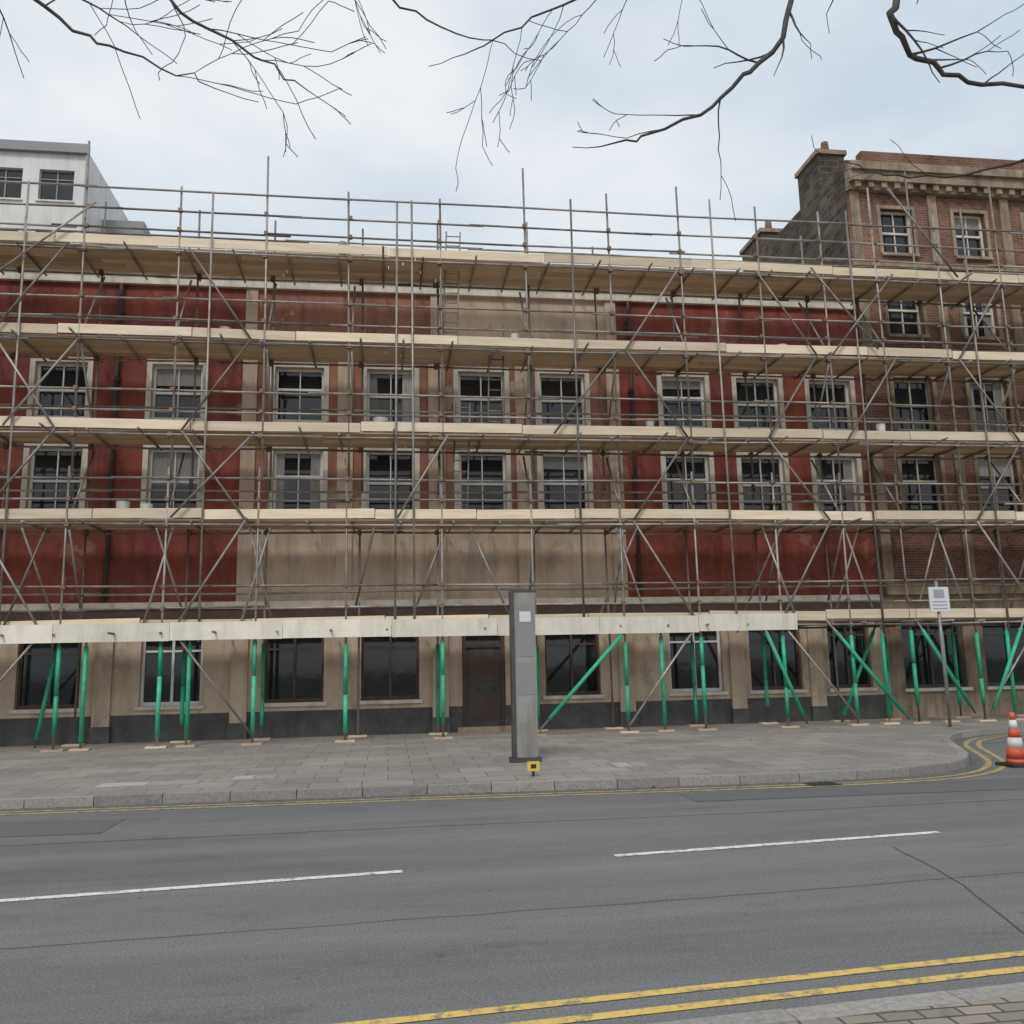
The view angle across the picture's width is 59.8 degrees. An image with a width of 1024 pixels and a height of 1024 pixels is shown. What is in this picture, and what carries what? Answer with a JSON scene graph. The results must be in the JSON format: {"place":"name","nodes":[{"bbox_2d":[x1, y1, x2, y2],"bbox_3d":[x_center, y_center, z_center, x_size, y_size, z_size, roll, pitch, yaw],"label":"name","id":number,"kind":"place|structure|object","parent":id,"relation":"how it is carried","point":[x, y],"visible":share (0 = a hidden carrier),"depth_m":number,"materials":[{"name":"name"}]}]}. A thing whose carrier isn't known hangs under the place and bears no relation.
{"place":"outdoors","nodes":[
{"label":"outdoors","id":0,"kind":"place"},
{"bbox_2d":[0,732,1023,1023],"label":"road","id":1,"kind":"structure","parent":0,"point":[626,904],"depth_m":6.76,"materials":[{"name":"grey asphalt"}]},
{"bbox_2d":[0,726,1023,808],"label":"kerb","id":2,"kind":"structure","parent":1,"relation":"on","point":[961,760],"depth_m":12.60,"materials":[{"name":"stone"}]},
{"bbox_2d":[804,782,842,785],"bbox_3d":[4.418,3.867,12.674,0.450,0.009,0.350,0,-10,-8],"label":"drain grate","id":3,"kind":"object","parent":1,"relation":"on","point":[821,783],"visible":1,"depth_m":12.64,"materials":[{"name":"metal"}]},
{"bbox_2d":[649,982,1023,1023],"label":"kerb","id":4,"kind":"structure","parent":1,"relation":"on","point":[809,1013],"depth_m":4.31,"materials":[{"name":"stone"}]},
{"bbox_2d":[995,712,1023,767],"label":"traffic cone","id":5,"kind":"object","parent":1,"relation":"on","point":[1015,753],"visible":1,"depth_m":14.23,"materials":[{"name":"orange plastic"}]},
{"bbox_2d":[0,715,1023,798],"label":"pavement","id":6,"kind":"structure","parent":0,"point":[382,760],"depth_m":16.18,"materials":[{"name":"grey concrete"}]},
{"bbox_2d":[0,139,157,246],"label":"building","id":7,"kind":"structure","parent":6,"relation":"on","point":[32,159],"depth_m":45.78,"materials":[{"name":"paint"}]},
{"bbox_2d":[0,168,74,242],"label":"window frames","id":8,"kind":"structure","parent":7,"relation":"attached to","point":[40,199],"depth_m":45.63,"materials":[{"name":"white wood"}]},
{"bbox_2d":[0,170,73,242],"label":"window glass","id":9,"kind":"object","parent":8,"relation":"in","point":[13,190],"visible":0.15,"depth_m":45.80,"materials":[{"name":"black glass"}]},
{"bbox_2d":[91,780,202,787],"bbox_3d":[-5.442,4.069,13.343,1.500,0.010,0.500,0,-10,-8],"label":"access cover","id":10,"kind":"object","parent":6,"relation":"on","point":[151,783],"visible":1,"depth_m":13.28,"materials":[{"name":"metal"}]},
{"bbox_2d":[230,775,278,779],"bbox_3d":[-3.997,4.123,13.841,0.700,0.010,0.500,0,-10,-8],"label":"access cover","id":11,"kind":"object","parent":6,"relation":"on","point":[253,777],"visible":1,"depth_m":13.78,"materials":[{"name":"metal"}]},
{"bbox_2d":[0,280,887,745],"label":"walls","id":12,"kind":"structure","parent":6,"relation":"on","point":[292,558],"depth_m":22.95,"materials":[{"name":"brick"}]},
{"bbox_2d":[0,267,880,743],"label":"cornices and pilasters","id":13,"kind":"object","parent":12,"relation":"attached to","point":[100,729],"visible":0.65,"depth_m":23.02,"materials":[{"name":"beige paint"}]},
{"bbox_2d":[8,356,877,732],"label":"window frames and door","id":14,"kind":"structure","parent":12,"relation":"attached to","point":[484,686],"depth_m":23.05,"materials":[{"name":"beige wood"}]},
{"bbox_2d":[20,367,866,705],"bbox_3d":[-4.749,0.481,22.792,29.090,8.550,0.058,0,-10,-8],"label":"window glass","id":15,"kind":"object","parent":14,"relation":"in","point":[280,673],"visible":0.57,"depth_m":23.19,"materials":[{"name":"black glass"}]},
{"bbox_2d":[0,141,1023,751],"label":"scaffolding","id":16,"kind":"object","parent":6,"relation":"on","point":[198,257],"visible":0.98,"depth_m":22.09,"materials":[{"name":"metal"}]},
{"bbox_2d":[508,590,541,762],"bbox_3d":[0.201,2.834,15.517,0.530,2.940,0.300,0,-10,-8],"label":"wayfinding totem","id":17,"kind":"object","parent":6,"relation":"on","point":[523,691],"visible":1,"depth_m":15.42,"materials":[{"name":"metal"}]},
{"bbox_2d":[527,761,539,776],"bbox_3d":[0.318,3.836,13.303,0.180,0.220,0.060,0,-10,-8],"label":"hydrant marker plate","id":18,"kind":"object","parent":6,"relation":"on","point":[533,766],"visible":1,"depth_m":13.28,"materials":[{"name":"metal"}]},
{"bbox_2d":[608,762,651,766],"bbox_3d":[1.917,4.113,14.511,0.600,0.010,0.600,0,-10,-8],"label":"access cover","id":19,"kind":"object","parent":6,"relation":"on","point":[631,764],"visible":1,"depth_m":14.44,"materials":[{"name":"metal"}]},
{"bbox_2d":[753,173,1023,717],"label":"walls","id":20,"kind":"structure","parent":6,"relation":"on","point":[916,547],"depth_m":25.30,"materials":[{"name":"brick"}]},
{"bbox_2d":[739,141,1023,594],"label":"stone dressings and chimneys","id":21,"kind":"structure","parent":20,"relation":"on","point":[1005,184],"depth_m":26.35,"materials":[{"name":"brown stone"}]},
{"bbox_2d":[876,205,1023,691],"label":"window frames","id":22,"kind":"structure","parent":20,"relation":"attached to","point":[952,687],"depth_m":25.67,"materials":[{"name":"beige wood"}]},
{"bbox_2d":[881,215,1023,684],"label":"window glass","id":23,"kind":"object","parent":22,"relation":"in","point":[995,653],"visible":0.46,"depth_m":25.46,"materials":[{"name":"black glass"}]},
{"bbox_2d":[928,581,951,726],"bbox_3d":[10.121,3.312,20.892,0.500,3.380,0.125,0,-10,-8],"label":"parking sign","id":24,"kind":"object","parent":6,"relation":"on","point":[939,602],"visible":1,"depth_m":21.01,"materials":[{"name":"metal"}]},
{"bbox_2d":[0,0,1023,272],"label":"sky","id":25,"kind":"structure","parent":0,"point":[401,142],"materials":[{"name":"white"}]},
{"bbox_2d":[785,995,1023,1023],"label":"pavement","id":26,"kind":"structure","parent":0,"point":[1006,1010],"depth_m":4.20,"materials":[{"name":"grey stone"}]},
{"bbox_2d":[0,0,541,156],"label":"bare tree","id":27,"kind":"object","parent":26,"relation":"on","point":[71,29],"visible":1,"depth_m":7.54,"materials":[{"name":"brown plant"}]},
{"bbox_2d":[429,0,1023,247],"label":"bare tree","id":28,"kind":"object","parent":26,"relation":"on","point":[894,22],"visible":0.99,"depth_m":8.42,"materials":[{"name":"brown plant"}]}
]}

